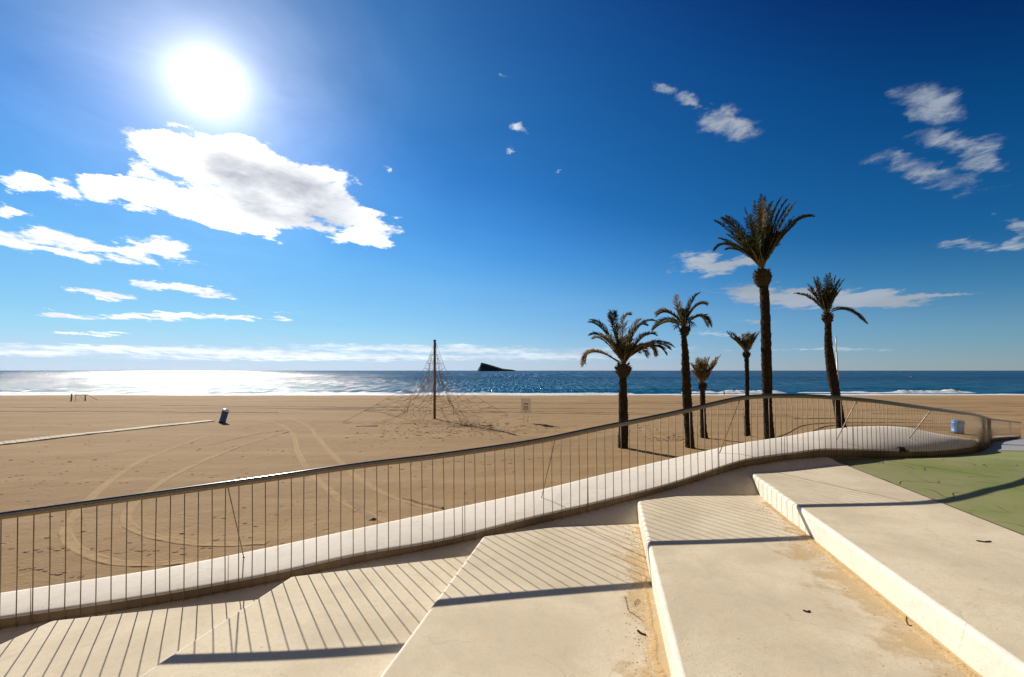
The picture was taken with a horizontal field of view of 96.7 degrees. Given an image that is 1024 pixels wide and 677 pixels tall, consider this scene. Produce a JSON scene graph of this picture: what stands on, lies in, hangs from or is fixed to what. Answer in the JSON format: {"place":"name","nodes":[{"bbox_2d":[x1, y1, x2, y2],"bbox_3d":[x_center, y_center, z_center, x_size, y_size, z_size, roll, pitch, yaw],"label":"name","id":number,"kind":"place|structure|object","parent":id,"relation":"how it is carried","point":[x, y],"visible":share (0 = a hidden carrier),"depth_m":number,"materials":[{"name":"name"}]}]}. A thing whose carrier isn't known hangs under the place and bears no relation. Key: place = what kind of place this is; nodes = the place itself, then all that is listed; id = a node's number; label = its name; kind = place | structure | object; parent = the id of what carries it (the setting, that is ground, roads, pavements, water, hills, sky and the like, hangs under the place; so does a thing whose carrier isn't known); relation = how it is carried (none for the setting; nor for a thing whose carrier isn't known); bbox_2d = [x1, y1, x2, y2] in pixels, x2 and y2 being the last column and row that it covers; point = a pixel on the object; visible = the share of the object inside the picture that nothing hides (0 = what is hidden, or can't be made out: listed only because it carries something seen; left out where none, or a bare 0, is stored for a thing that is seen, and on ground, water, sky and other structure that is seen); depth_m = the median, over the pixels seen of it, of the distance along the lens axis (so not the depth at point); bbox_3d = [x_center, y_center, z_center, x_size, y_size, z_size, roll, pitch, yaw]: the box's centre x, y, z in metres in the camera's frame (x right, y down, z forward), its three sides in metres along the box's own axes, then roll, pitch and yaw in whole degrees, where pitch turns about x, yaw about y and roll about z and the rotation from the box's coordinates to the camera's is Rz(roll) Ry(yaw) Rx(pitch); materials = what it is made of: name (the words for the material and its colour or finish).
{"place":"outdoors","nodes":[
{"label":"outdoors","id":0,"kind":"place"},
{"bbox_2d":[477,363,515,370],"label":"island","id":1,"kind":"structure","parent":0,"point":[485,367],"depth_m":4135.12,"materials":[{"name":"grey stone"}]},
{"bbox_2d":[0,395,1023,592],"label":"sand","id":2,"kind":"structure","parent":0,"point":[257,435],"depth_m":21.83,"materials":[{"name":"beige sand"}]},
{"bbox_2d":[74,394,96,400],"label":"beach goal","id":3,"kind":"object","parent":2,"relation":"on","point":[82,394],"visible":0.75,"depth_m":60.11,"materials":[{"name":"white plastic"}]},
{"bbox_2d":[0,420,213,444],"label":"boardwalk","id":4,"kind":"structure","parent":2,"relation":"on","point":[66,435],"depth_m":28.39,"materials":[{"name":"beige wood"}]},
{"bbox_2d":[218,408,228,422],"bbox_3d":[-21.820,5.890,34.485,0.494,1.169,0.494,14,-4,1],"label":"litter bin","id":5,"kind":"object","parent":2,"relation":"on","point":[224,415],"visible":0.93,"depth_m":34.31,"materials":[{"name":"blue plastic"}]},
{"bbox_2d":[344,340,504,424],"bbox_3d":[-7.856,3.569,38.463,12.089,6.853,10.008,-2,-4,22],"label":"climbing net","id":6,"kind":"object","parent":2,"relation":"on","point":[434,368],"visible":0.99,"depth_m":37.75,"materials":[{"name":"fabric"}]},
{"bbox_2d":[521,398,530,422],"bbox_3d":[1.071,5.647,35.125,0.747,2.074,0.082,0,-4,0],"label":"beach sign","id":7,"kind":"object","parent":2,"relation":"on","point":[525,405],"visible":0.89,"depth_m":35.12,"materials":[{"name":"white paint"}]},
{"bbox_2d":[579,309,673,448],"bbox_3d":[6.013,2.083,23.775,4.962,7.459,2.880,0,-4,0],"label":"palm tree","id":8,"kind":"object","parent":2,"relation":"on","point":[623,349],"visible":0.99,"depth_m":23.60,"materials":[{"name":"green plant"}]},
{"bbox_2d":[651,292,711,448],"bbox_3d":[8.921,1.617,23.828,3.301,8.378,1.448,0,-4,0],"label":"palm tree","id":9,"kind":"object","parent":2,"relation":"on","point":[683,318],"visible":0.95,"depth_m":23.75,"materials":[{"name":"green plant"}]},
{"bbox_2d":[690,354,720,437],"bbox_3d":[11.648,3.542,27.517,1.828,5.168,1.366,0,-4,0],"label":"palm tree","id":10,"kind":"object","parent":2,"relation":"on","point":[701,371],"visible":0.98,"depth_m":27.36,"materials":[{"name":"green plant"}]},
{"bbox_2d":[726,331,759,435],"bbox_3d":[14.694,2.848,28.639,2.008,6.776,1.112,0,-4,0],"label":"palm tree","id":11,"kind":"object","parent":2,"relation":"on","point":[745,344],"visible":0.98,"depth_m":28.53,"materials":[{"name":"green plant"}]},
{"bbox_2d":[713,194,814,438],"bbox_3d":[15.402,-1.435,27.483,6.213,15.156,3.496,0,-4,0],"label":"palm tree","id":12,"kind":"object","parent":2,"relation":"on","point":[759,245],"visible":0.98,"depth_m":27.39,"materials":[{"name":"green plant"}]},
{"bbox_2d":[793,272,867,428],"bbox_3d":[22.366,0.888,31.728,5.272,11.078,1.628,0,-4,0],"label":"palm tree","id":13,"kind":"object","parent":2,"relation":"on","point":[826,298],"visible":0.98,"depth_m":31.59,"materials":[{"name":"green plant"}]},
{"bbox_2d":[835,336,838,380],"bbox_3d":[26.067,3.254,36.369,0.193,7.009,0.144,0,-4,0],"label":"flag pole","id":14,"kind":"object","parent":2,"relation":"on","point":[836,358],"visible":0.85,"depth_m":36.46,"materials":[{"name":"white metal"}]},
{"bbox_2d":[950,420,964,433],"bbox_3d":[28.630,5.693,29.234,0.686,0.952,0.686,5,-4,0],"label":"litter bin","id":15,"kind":"object","parent":2,"relation":"on","point":[958,425],"visible":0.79,"depth_m":29.02,"materials":[{"name":"blue plastic"}]},
{"bbox_2d":[0,371,1023,395],"bbox_3d":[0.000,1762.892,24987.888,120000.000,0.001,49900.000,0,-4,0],"label":"sea","id":16,"kind":"structure","parent":0,"point":[154,382],"depth_m":244.72,"materials":[{"name":"blue liquid"}]},
{"bbox_2d":[0,389,1023,395],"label":"surf","id":17,"kind":"structure","parent":16,"relation":"on","point":[385,393],"depth_m":115.76,"materials":[{"name":"liquid"}]},
{"bbox_2d":[10,387,1023,392],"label":"waves","id":18,"kind":"object","parent":16,"relation":"on","point":[654,391],"visible":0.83,"depth_m":127.40,"materials":[{"name":"white liquid"}]},
{"bbox_2d":[0,0,1023,370],"label":"sky","id":19,"kind":"structure","parent":0,"point":[186,185],"materials":[{"name":"blue"}]},
{"bbox_2d":[836,451,1023,533],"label":"green pavement","id":20,"kind":"structure","parent":0,"point":[988,485],"depth_m":6.45,"materials":[{"name":"green concrete"}]},
{"bbox_2d":[835,460,1023,534],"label":"pavement joint","id":21,"kind":"object","parent":20,"relation":"on","point":[939,501],"depth_m":5.24,"materials":[{"name":"grey concrete"}]},
{"bbox_2d":[984,438,1023,450],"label":"grey pavement","id":22,"kind":"structure","parent":0,"point":[1012,445],"depth_m":18.68,"materials":[{"name":"grey concrete"}]},
{"label":"ground","id":23,"kind":"structure","parent":0,"visible":0},
{"bbox_2d":[0,599,256,676],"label":"step","id":24,"kind":"object","parent":23,"relation":"on","point":[136,644],"visible":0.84,"depth_m":3.96,"materials":[{"name":"beige concrete"}]},
{"bbox_2d":[140,556,468,676],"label":"step","id":25,"kind":"object","parent":23,"relation":"on","point":[363,622],"visible":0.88,"depth_m":3.83,"materials":[{"name":"beige concrete"}]},
{"bbox_2d":[0,426,1020,643],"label":"wave wall","id":26,"kind":"structure","parent":23,"relation":"on","point":[439,525],"depth_m":5.85,"materials":[{"name":"white concrete"}]},
{"bbox_2d":[0,394,1020,628],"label":"railing","id":27,"kind":"object","parent":26,"relation":"on","point":[984,437],"visible":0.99,"depth_m":5.66,"materials":[{"name":"metal"}]},
{"bbox_2d":[895,446,908,452],"bbox_3d":[7.367,2.100,8.589,0.220,0.119,0.132,-1,-4,10],"label":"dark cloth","id":28,"kind":"object","parent":26,"relation":"on","point":[903,449],"visible":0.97,"depth_m":8.56,"materials":[{"name":"black fabric"}]},
{"bbox_2d":[380,523,670,676],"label":"step","id":29,"kind":"object","parent":23,"relation":"on","point":[548,602],"visible":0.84,"depth_m":3.73,"materials":[{"name":"beige concrete"}]},
{"bbox_2d":[619,526,650,582],"bbox_3d":[1.309,2.344,5.057,0.317,0.006,1.587,-1,-4,12],"label":"sand drift","id":30,"kind":"object","parent":29,"relation":"on","point":[643,557],"visible":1,"depth_m":4.97,"materials":[{"name":"beige sand"}]},
{"bbox_2d":[621,572,666,676],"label":"sand drift","id":31,"kind":"object","parent":29,"relation":"on","point":[652,654],"visible":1,"depth_m":3.37,"materials":[{"name":"beige sand"}]},
{"bbox_2d":[625,551,669,676],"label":"sand dust","id":32,"kind":"object","parent":29,"relation":"on","point":[662,659],"visible":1,"depth_m":3.92,"materials":[{"name":"beige sand"}]},
{"bbox_2d":[638,494,982,676],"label":"step","id":33,"kind":"object","parent":29,"relation":"on","point":[736,594],"visible":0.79,"depth_m":3.42,"materials":[{"name":"beige concrete"}]},
{"bbox_2d":[756,502,977,676],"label":"sand drift","id":34,"kind":"object","parent":33,"relation":"on","point":[947,654],"visible":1,"depth_m":3.36,"materials":[{"name":"beige sand"}]},
{"bbox_2d":[776,527,981,676],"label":"sand dust","id":35,"kind":"object","parent":33,"relation":"on","point":[918,642],"visible":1,"depth_m":3.38,"materials":[{"name":"beige sand"}]},
{"bbox_2d":[751,461,1023,676],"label":"step","id":36,"kind":"object","parent":33,"relation":"on","point":[937,571],"visible":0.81,"depth_m":3.89,"materials":[{"name":"beige concrete"}]}
]}

